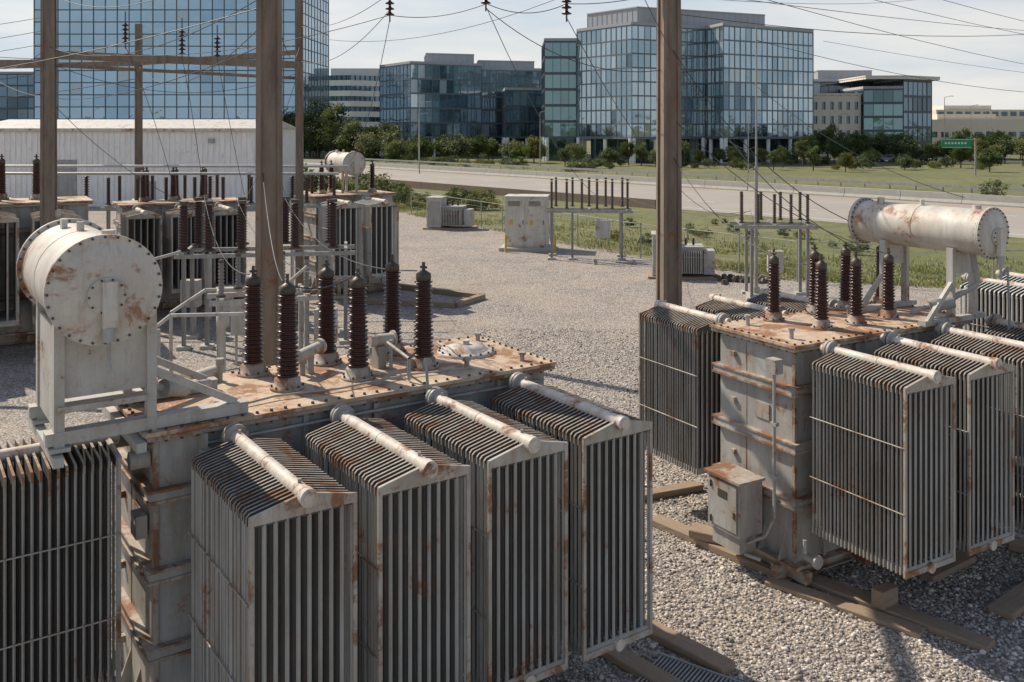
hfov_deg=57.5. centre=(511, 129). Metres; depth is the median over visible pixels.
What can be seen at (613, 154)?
tree
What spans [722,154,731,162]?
shrub
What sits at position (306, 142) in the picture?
tree
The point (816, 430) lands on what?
power transformer
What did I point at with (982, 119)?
office building
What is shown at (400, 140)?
tree
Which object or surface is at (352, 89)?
banded office building
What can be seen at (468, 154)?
tree
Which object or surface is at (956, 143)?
traffic sign
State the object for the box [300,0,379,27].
power line
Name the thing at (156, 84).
power line
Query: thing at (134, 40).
power line
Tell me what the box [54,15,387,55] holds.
power line
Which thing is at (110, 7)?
power line
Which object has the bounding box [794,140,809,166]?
tree
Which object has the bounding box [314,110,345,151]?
tree
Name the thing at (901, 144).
tree
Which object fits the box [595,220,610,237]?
junction box
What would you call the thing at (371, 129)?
tree
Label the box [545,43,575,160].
wing windows
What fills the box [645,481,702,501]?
wooden sleeper
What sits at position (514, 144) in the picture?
tree
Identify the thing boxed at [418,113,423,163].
street lamp
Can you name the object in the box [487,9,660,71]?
power line
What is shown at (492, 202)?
shrub
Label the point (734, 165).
shrub
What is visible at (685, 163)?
shrub
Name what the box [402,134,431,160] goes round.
tree
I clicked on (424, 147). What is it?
tree
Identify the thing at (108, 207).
post insulator
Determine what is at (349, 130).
tree
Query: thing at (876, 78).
roof slab
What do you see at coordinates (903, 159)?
tree
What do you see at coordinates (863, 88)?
building facade frame
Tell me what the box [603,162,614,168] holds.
shrub
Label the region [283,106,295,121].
tree
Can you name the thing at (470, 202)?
shrub
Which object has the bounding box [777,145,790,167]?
tree
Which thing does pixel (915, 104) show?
glass end windows
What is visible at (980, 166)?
shrub
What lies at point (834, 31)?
power line
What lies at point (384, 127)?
tree
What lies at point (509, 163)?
shrub
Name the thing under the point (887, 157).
parked car
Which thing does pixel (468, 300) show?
wooden sleeper
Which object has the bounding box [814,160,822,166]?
shrub
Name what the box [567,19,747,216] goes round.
power line
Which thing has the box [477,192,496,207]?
shrub
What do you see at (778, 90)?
windows
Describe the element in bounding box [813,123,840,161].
tree
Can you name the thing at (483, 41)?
sky
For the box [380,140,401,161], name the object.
tree
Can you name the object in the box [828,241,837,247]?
shrub
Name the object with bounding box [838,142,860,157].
tree
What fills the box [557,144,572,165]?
tree
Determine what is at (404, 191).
shrub
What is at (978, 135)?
tree
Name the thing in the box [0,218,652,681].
power transformer
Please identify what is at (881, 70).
power line
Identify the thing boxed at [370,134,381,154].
tree
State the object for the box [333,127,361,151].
tree
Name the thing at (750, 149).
power line
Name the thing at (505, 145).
tree
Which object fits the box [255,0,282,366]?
utility pole
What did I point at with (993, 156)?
tree
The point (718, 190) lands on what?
road marking
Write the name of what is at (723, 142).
frame
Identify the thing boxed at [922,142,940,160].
tree
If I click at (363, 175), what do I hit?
shrub
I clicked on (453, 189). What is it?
shrub
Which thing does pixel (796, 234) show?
shrub
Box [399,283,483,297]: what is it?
wooden sleeper
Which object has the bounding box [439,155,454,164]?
shrub
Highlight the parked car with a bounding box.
[877,155,893,161]
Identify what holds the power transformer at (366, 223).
on the gravel yard at (594, 290)
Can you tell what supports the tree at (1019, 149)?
on the car park
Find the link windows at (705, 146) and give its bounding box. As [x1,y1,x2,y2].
[699,139,706,159]
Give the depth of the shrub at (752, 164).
159.69 m
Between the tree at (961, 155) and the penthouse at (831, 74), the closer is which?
the tree at (961, 155)
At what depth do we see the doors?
83.62 m
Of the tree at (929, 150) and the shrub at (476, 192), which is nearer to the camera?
the shrub at (476, 192)
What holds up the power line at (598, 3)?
attached to the utility pole at (668, 204)
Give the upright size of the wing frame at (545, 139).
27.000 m
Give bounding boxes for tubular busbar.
[5,165,347,318]
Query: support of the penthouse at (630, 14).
on the office building at (632, 160)
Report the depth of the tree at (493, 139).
208.05 m
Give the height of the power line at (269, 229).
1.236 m
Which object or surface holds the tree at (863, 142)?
on the ground at (1011, 173)
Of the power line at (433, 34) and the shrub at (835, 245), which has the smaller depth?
the power line at (433, 34)
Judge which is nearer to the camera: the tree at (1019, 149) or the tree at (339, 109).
the tree at (1019, 149)
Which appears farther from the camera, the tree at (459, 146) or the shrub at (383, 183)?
the tree at (459, 146)
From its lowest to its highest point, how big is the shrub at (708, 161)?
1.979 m
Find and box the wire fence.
[411,191,1023,287]
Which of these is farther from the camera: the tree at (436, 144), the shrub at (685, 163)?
the tree at (436, 144)
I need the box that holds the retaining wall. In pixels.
[344,176,655,208]
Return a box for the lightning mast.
[746,26,759,295]
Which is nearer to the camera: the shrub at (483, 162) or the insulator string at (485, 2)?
the insulator string at (485, 2)
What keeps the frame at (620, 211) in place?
on the gravel yard at (594, 290)
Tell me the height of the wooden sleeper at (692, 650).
0.120 m
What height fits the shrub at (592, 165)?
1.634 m
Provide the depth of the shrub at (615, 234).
58.15 m
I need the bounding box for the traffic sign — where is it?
[941,138,975,174]
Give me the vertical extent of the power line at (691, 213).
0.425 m
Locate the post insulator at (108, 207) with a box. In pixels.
[100,175,343,298]
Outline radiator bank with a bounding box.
[960,268,1023,332]
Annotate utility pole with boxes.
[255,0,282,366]
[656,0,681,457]
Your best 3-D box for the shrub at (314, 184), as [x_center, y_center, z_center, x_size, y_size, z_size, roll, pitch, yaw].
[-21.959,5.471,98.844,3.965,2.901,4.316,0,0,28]
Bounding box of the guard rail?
[365,158,1023,192]
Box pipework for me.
[154,251,337,372]
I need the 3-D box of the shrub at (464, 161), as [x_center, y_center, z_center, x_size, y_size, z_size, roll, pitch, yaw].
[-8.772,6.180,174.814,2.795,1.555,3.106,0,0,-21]
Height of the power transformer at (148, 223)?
5.421 m
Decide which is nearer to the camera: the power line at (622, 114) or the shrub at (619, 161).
the power line at (622, 114)
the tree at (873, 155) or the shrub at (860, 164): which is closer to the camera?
the shrub at (860, 164)
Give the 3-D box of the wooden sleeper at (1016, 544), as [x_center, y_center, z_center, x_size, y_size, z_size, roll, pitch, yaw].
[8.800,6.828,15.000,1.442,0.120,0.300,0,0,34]
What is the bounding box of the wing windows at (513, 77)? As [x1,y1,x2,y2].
[472,71,540,155]
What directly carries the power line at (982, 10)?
attached to the utility pole at (668, 204)
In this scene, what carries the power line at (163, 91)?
attached to the steel portal frame at (48, 116)
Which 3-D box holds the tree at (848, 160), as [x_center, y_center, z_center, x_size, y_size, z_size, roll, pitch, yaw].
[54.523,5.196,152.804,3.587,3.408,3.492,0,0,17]
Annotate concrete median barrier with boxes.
[304,159,1023,207]
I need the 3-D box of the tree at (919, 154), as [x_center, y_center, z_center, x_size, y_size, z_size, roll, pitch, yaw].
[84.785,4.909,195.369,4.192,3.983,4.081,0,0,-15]
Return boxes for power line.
[0,9,255,68]
[0,48,255,98]
[2,79,132,97]
[51,0,255,55]
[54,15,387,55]
[55,65,295,92]
[55,106,179,200]
[64,0,152,7]
[126,48,172,183]
[144,31,255,83]
[182,60,203,192]
[204,196,256,274]
[218,64,244,194]
[235,195,351,276]
[262,174,282,280]
[282,276,350,288]
[285,199,416,270]
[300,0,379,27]
[301,0,552,41]
[301,12,387,63]
[342,22,389,164]
[390,4,484,17]
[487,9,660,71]
[487,10,625,201]
[488,4,564,12]
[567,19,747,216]
[568,0,625,3]
[628,198,749,213]
[645,0,856,247]
[667,59,754,148]
[673,50,847,220]
[673,158,771,255]
[676,121,886,253]
[681,14,1023,36]
[729,0,909,3]
[749,0,1023,30]
[750,210,816,264]
[752,82,964,197]
[757,40,1020,91]
[769,0,1021,63]
[825,41,1023,72]
[876,0,1021,33]
[944,0,1021,20]
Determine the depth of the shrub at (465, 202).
79.97 m
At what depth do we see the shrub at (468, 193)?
89.18 m
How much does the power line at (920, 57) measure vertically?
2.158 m
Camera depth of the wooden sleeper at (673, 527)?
15.26 m
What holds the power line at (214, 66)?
attached to the utility pole at (269, 131)
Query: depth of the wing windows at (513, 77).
246.99 m
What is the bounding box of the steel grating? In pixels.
[635,653,742,681]
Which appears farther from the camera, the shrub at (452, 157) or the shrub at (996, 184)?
the shrub at (452, 157)
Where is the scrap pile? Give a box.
[714,273,768,284]
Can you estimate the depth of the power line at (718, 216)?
17.83 m
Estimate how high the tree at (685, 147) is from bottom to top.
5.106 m
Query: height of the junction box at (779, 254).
0.830 m
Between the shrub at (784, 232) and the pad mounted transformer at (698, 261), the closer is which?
the pad mounted transformer at (698, 261)
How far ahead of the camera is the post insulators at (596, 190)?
49.45 m
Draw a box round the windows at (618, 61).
[577,26,704,162]
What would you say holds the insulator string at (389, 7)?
attached to the strain beam
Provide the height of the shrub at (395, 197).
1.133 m
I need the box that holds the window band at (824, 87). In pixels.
[814,83,873,92]
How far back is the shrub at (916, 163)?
162.01 m
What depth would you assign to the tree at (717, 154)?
179.78 m
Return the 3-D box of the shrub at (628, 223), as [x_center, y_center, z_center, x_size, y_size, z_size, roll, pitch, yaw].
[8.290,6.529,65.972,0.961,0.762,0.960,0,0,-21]
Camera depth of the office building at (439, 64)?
235.99 m
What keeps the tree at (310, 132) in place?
on the ground at (1011, 173)
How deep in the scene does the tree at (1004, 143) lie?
193.16 m
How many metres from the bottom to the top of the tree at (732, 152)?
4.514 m
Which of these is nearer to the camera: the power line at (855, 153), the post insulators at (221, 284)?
the post insulators at (221, 284)
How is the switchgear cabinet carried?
on the concrete pad
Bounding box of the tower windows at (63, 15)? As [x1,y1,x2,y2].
[35,0,328,152]
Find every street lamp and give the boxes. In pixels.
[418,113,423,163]
[419,101,431,173]
[540,110,550,165]
[748,114,760,172]
[944,96,948,136]
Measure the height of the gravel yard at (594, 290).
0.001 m
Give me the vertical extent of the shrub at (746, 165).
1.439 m
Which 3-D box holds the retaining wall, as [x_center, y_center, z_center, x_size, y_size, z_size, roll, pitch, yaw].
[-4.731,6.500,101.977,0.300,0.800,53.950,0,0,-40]
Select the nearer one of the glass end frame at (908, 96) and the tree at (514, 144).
the tree at (514, 144)
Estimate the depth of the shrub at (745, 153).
185.38 m
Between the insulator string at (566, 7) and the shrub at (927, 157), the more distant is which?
the shrub at (927, 157)
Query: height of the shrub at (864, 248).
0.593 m
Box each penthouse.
[424,53,473,62]
[477,60,534,67]
[587,6,764,26]
[814,70,871,78]
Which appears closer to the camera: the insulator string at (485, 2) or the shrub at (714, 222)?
the insulator string at (485, 2)
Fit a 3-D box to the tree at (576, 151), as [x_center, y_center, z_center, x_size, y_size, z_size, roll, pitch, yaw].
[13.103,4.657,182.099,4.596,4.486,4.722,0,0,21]
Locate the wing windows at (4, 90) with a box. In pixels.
[0,75,32,118]
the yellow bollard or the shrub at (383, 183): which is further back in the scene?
the shrub at (383, 183)
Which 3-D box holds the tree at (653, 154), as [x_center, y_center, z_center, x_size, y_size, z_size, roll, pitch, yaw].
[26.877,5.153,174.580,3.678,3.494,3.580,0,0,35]
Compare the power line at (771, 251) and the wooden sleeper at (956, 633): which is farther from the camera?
the power line at (771, 251)
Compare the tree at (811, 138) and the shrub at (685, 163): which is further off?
the tree at (811, 138)
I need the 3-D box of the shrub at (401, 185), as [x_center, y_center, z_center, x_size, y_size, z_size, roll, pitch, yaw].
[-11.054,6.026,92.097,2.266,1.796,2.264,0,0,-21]
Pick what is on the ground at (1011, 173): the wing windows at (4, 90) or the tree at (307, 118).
the tree at (307, 118)
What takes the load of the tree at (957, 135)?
on the car park
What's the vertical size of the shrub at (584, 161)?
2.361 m
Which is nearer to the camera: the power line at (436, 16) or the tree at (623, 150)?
the power line at (436, 16)
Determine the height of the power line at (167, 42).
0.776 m
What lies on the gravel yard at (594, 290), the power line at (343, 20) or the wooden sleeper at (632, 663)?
the wooden sleeper at (632, 663)
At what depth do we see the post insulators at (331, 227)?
29.99 m
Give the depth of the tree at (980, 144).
194.35 m
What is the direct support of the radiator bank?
on the gravel yard at (594, 290)
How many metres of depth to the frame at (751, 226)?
37.74 m
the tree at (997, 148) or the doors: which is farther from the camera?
the tree at (997, 148)
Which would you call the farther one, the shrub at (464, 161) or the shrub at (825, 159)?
the shrub at (825, 159)
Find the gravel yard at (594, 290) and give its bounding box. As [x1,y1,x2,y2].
[0,200,1023,681]
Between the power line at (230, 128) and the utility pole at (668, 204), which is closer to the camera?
the utility pole at (668, 204)
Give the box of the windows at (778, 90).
[705,27,812,161]
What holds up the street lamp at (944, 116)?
on the car park
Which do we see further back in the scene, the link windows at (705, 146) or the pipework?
the link windows at (705, 146)
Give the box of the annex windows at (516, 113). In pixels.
[506,91,540,157]
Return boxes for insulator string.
[121,11,128,48]
[178,18,185,59]
[214,25,220,61]
[385,0,393,21]
[481,0,490,10]
[561,0,571,21]
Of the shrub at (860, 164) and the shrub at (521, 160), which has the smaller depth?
the shrub at (860, 164)
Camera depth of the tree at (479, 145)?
200.18 m
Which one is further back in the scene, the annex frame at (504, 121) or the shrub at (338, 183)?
the annex frame at (504, 121)
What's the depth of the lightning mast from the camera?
38.56 m
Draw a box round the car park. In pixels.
[801,159,1023,161]
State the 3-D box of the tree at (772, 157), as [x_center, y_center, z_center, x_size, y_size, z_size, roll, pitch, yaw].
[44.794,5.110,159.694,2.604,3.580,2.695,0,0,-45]
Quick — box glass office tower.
[33,0,328,153]
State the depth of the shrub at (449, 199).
84.77 m
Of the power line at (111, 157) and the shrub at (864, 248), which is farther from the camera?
the shrub at (864, 248)
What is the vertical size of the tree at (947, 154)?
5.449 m
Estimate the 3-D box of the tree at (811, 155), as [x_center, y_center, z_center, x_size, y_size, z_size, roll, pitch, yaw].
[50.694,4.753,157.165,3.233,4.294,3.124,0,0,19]
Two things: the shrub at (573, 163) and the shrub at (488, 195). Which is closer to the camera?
the shrub at (488, 195)
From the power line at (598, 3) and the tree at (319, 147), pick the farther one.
the tree at (319, 147)
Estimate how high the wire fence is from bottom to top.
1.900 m
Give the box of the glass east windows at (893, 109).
[846,90,902,157]
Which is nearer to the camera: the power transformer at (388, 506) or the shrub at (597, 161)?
the power transformer at (388, 506)
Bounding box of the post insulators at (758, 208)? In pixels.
[739,191,809,223]
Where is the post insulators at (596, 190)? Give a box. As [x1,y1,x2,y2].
[550,177,629,208]
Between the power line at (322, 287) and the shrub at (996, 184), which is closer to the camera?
the power line at (322, 287)
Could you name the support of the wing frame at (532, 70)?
on the ground at (1011, 173)
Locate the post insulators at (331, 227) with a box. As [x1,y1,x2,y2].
[177,196,339,252]
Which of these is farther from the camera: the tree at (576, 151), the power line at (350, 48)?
the tree at (576, 151)
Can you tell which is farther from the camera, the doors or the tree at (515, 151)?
the tree at (515, 151)
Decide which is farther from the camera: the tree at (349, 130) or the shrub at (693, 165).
the tree at (349, 130)
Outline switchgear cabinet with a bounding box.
[504,194,549,247]
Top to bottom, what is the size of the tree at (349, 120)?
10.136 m
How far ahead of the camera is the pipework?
26.15 m
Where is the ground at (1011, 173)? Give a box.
[289,141,1023,287]
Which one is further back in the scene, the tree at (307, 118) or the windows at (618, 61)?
the tree at (307, 118)
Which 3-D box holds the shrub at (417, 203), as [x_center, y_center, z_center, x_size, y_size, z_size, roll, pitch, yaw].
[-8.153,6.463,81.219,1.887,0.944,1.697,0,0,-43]
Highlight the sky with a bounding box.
[0,0,1023,109]
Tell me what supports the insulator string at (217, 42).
hanging from the steel portal frame at (48, 116)
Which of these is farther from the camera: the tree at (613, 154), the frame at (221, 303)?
the tree at (613, 154)
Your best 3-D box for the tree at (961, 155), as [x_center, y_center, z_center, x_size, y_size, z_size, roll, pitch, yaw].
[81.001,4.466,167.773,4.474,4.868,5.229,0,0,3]
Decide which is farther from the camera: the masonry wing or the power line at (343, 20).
the masonry wing
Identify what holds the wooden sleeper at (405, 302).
on the gravel yard at (594, 290)
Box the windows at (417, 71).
[380,65,480,156]
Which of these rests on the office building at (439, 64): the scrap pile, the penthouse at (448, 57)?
the penthouse at (448, 57)
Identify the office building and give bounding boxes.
[0,72,32,120]
[329,68,379,129]
[379,61,481,156]
[576,22,704,163]
[932,105,1023,153]
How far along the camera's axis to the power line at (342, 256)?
18.74 m
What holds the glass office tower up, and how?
on the ground at (1011, 173)
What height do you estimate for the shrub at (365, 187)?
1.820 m
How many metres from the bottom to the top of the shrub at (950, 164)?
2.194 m
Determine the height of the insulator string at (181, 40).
1.250 m
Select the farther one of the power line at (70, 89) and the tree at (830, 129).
the tree at (830, 129)
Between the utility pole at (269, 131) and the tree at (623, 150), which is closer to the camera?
the utility pole at (269, 131)
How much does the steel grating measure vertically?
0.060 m
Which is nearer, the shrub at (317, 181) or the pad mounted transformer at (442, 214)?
the pad mounted transformer at (442, 214)
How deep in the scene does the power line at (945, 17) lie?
30.27 m
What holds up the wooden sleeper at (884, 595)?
on the wooden sleeper at (956, 633)
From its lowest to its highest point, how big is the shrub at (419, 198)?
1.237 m
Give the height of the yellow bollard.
1.000 m
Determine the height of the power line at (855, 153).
4.522 m
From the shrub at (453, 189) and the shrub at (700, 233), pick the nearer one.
the shrub at (700, 233)
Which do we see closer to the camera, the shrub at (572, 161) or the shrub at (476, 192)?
the shrub at (476, 192)
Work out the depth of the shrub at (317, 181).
95.62 m
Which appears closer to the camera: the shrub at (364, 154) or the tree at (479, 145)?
the tree at (479, 145)
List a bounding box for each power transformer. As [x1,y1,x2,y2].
[0,154,93,344]
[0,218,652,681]
[112,167,245,308]
[294,150,398,296]
[638,197,1023,585]
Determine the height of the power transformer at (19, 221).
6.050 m
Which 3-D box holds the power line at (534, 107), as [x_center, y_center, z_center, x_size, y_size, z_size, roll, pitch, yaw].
[2.680,0.450,33.998,0.016,6.116,28.734,0,0,13]
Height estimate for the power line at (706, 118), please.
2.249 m
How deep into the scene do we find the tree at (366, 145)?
208.27 m
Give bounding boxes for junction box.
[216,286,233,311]
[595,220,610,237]
[766,250,783,271]
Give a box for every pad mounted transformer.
[423,196,477,230]
[648,231,717,280]
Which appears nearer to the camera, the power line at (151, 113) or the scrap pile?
the power line at (151, 113)
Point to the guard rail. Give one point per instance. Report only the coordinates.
(831, 180)
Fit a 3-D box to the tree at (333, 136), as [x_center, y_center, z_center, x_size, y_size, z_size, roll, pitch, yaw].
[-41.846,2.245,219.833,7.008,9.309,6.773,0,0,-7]
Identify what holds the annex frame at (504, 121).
on the ground at (1011, 173)
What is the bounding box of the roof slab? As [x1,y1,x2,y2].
[838,75,939,82]
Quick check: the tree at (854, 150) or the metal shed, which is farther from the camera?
the tree at (854, 150)
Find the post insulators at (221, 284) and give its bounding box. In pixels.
[217,251,310,297]
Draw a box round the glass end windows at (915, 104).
[874,82,931,156]
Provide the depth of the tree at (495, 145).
206.72 m
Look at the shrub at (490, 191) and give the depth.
89.78 m
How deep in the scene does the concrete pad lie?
52.67 m
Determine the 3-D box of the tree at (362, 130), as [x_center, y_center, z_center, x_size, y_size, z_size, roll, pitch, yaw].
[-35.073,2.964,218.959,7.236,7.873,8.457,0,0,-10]
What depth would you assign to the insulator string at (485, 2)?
19.96 m
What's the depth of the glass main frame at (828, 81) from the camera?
239.92 m
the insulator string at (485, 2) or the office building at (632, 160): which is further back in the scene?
the office building at (632, 160)
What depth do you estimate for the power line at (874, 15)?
27.63 m
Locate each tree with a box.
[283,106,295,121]
[286,111,310,125]
[291,97,335,157]
[304,117,325,157]
[304,126,313,157]
[305,140,322,157]
[309,102,348,127]
[310,142,329,153]
[313,126,338,150]
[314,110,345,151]
[319,120,341,150]
[323,126,339,150]
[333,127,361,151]
[336,117,361,149]
[336,120,362,147]
[351,131,380,157]
[353,127,369,151]
[365,121,382,154]
[370,129,389,155]
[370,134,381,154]
[372,119,404,154]
[376,128,407,151]
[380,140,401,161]
[389,137,404,159]
[396,141,410,156]
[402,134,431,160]
[406,135,434,159]
[431,133,453,157]
[439,131,473,161]
[460,137,476,159]
[469,132,492,160]
[480,137,499,159]
[485,140,500,160]
[498,140,515,161]
[504,141,526,158]
[510,143,527,158]
[517,135,549,162]
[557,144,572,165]
[570,142,589,162]
[598,146,619,161]
[618,140,636,164]
[632,142,649,165]
[645,148,655,166]
[682,140,691,158]
[692,149,705,164]
[710,147,725,164]
[722,144,744,161]
[757,147,768,161]
[766,149,780,169]
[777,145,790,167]
[786,133,820,163]
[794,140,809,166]
[803,145,822,170]
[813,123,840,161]
[822,138,847,164]
[830,130,857,145]
[834,151,856,171]
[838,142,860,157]
[844,128,877,163]
[860,147,882,167]
[869,135,884,152]
[874,131,891,161]
[881,132,911,162]
[886,131,919,156]
[893,153,913,169]
[910,145,924,159]
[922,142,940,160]
[930,136,951,157]
[942,137,955,160]
[949,127,972,138]
[949,146,973,167]
[966,136,990,162]
[972,132,989,139]
[976,146,1004,171]
[980,129,1011,145]
[986,144,1004,157]
[994,136,1018,162]
[1009,136,1023,161]
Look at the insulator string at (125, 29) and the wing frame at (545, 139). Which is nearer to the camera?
the insulator string at (125, 29)
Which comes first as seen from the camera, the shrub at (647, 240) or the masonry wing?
the shrub at (647, 240)
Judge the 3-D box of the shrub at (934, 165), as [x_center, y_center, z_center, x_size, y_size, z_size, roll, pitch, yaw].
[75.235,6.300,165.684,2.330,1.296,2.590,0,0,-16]
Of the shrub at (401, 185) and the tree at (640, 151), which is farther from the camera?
the tree at (640, 151)
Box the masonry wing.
[798,93,860,157]
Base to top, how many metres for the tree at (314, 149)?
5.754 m
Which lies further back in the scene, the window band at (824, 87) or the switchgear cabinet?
the window band at (824, 87)
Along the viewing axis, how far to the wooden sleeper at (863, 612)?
13.35 m
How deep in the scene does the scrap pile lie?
42.20 m
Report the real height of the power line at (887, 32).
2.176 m
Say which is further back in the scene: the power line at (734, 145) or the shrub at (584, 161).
the shrub at (584, 161)
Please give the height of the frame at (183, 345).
3.070 m
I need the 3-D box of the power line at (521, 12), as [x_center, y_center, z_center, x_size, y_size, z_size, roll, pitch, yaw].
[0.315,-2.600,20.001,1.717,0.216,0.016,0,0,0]
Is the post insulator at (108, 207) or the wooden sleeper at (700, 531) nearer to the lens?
the wooden sleeper at (700, 531)
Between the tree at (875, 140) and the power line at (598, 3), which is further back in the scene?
the tree at (875, 140)
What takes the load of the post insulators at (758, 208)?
on the frame at (751, 226)
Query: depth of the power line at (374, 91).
24.97 m
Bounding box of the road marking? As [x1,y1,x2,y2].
[378,169,1019,234]
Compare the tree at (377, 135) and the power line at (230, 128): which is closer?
the power line at (230, 128)
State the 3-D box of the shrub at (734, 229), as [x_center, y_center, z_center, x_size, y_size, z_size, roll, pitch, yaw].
[14.700,6.539,61.936,1.090,0.733,1.001,0,0,23]
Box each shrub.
[304,167,340,191]
[304,175,318,191]
[324,175,354,190]
[348,171,378,189]
[351,173,399,191]
[358,186,369,190]
[359,151,371,157]
[388,182,410,197]
[392,186,410,200]
[392,193,407,203]
[405,191,420,201]
[406,200,425,208]
[408,193,430,204]
[427,156,440,164]
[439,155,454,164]
[444,194,455,204]
[447,185,469,200]
[448,155,457,161]
[457,159,473,166]
[459,189,477,199]
[459,200,477,209]
[464,196,487,210]
[469,188,493,198]
[477,160,488,165]
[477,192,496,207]
[477,197,503,209]
[481,188,495,193]
[498,157,511,164]
[504,157,514,167]
[514,157,527,164]
[563,159,579,167]
[567,161,576,171]
[580,157,594,170]
[583,163,597,171]
[592,158,603,166]
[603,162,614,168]
[610,230,627,239]
[616,158,625,166]
[623,218,636,225]
[641,232,651,243]
[682,159,688,167]
[685,222,694,230]
[691,163,698,167]
[693,229,710,237]
[702,158,717,166]
[711,219,718,224]
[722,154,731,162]
[726,225,741,233]
[729,157,744,168]
[738,162,749,169]
[741,150,749,161]
[747,163,759,168]
[776,229,790,237]
[783,159,793,164]
[792,230,812,237]
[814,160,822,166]
[820,155,830,165]
[820,158,830,165]
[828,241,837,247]
[831,165,839,169]
[847,240,863,254]
[853,155,868,169]
[859,243,869,250]
[911,159,923,168]
[921,153,934,162]
[929,161,944,168]
[937,156,958,167]
[972,163,986,169]
[978,178,1010,195]
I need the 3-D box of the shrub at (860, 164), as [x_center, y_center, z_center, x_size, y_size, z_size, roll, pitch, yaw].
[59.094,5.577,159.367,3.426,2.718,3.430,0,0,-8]
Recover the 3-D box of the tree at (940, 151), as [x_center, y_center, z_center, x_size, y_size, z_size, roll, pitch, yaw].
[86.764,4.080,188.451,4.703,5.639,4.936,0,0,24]
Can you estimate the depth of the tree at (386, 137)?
209.18 m
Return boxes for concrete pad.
[499,243,549,251]
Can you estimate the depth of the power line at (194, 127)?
29.09 m
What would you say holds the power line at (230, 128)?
attached to the insulator string at (217, 42)
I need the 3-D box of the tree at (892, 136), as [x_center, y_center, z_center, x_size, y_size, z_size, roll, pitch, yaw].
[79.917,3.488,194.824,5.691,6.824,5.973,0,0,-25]
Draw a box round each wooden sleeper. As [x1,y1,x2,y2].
[365,298,454,307]
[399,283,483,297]
[453,294,485,307]
[600,647,683,681]
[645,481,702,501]
[645,616,734,674]
[653,514,770,575]
[688,522,719,544]
[765,576,925,638]
[794,573,995,652]
[871,582,897,609]
[917,549,976,582]
[988,581,1023,619]
[1008,538,1023,553]
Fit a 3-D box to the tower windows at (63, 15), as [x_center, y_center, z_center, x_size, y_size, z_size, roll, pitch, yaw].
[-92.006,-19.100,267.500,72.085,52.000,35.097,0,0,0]
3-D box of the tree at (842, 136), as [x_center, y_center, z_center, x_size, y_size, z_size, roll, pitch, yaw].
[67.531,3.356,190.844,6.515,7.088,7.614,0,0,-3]
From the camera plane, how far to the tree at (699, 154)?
181.38 m
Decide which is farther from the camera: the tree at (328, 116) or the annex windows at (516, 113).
the annex windows at (516, 113)
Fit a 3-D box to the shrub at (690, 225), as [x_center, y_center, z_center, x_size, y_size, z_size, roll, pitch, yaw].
[11.817,6.550,62.351,0.907,0.720,0.908,0,0,-15]
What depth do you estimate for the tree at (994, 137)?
211.54 m
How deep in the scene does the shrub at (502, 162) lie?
171.71 m
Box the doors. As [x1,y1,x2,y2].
[57,139,214,199]
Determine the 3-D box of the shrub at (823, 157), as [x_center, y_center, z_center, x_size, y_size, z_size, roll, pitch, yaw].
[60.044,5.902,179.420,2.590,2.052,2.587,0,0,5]
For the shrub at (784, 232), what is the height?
0.761 m
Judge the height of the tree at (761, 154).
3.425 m
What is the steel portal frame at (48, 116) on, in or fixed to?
on the gravel yard at (594, 290)
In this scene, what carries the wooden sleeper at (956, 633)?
on the gravel yard at (594, 290)
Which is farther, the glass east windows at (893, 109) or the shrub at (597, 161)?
the glass east windows at (893, 109)
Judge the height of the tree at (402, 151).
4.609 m
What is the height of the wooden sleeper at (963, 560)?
0.100 m
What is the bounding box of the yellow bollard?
[505,235,555,252]
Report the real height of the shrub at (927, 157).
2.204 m
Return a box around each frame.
[0,0,303,362]
[174,241,354,350]
[208,284,317,357]
[470,67,540,155]
[502,87,540,157]
[541,38,586,160]
[546,206,632,260]
[695,22,813,162]
[729,219,817,299]
[814,79,873,92]
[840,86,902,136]
[873,79,931,156]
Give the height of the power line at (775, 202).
2.465 m
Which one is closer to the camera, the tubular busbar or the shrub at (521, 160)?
the tubular busbar
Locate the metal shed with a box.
[0,119,294,206]
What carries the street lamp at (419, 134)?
on the road at (720, 201)
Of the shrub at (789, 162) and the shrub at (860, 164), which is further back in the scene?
the shrub at (789, 162)
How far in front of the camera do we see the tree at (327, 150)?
225.87 m
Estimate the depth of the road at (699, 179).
123.89 m
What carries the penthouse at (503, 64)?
on the wing frame at (532, 70)
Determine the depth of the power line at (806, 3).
34.67 m
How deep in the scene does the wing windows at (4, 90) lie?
261.99 m
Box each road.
[304,164,1023,237]
[309,159,1023,196]
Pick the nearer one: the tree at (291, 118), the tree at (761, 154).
the tree at (761, 154)
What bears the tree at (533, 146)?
on the ground at (1011, 173)
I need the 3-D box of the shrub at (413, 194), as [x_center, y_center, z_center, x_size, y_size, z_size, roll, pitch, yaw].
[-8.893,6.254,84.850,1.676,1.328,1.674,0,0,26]
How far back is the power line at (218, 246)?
20.83 m
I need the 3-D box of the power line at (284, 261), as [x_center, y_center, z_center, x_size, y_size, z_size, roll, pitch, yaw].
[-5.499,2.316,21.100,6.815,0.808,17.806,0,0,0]
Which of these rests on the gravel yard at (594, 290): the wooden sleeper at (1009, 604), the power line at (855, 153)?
the wooden sleeper at (1009, 604)

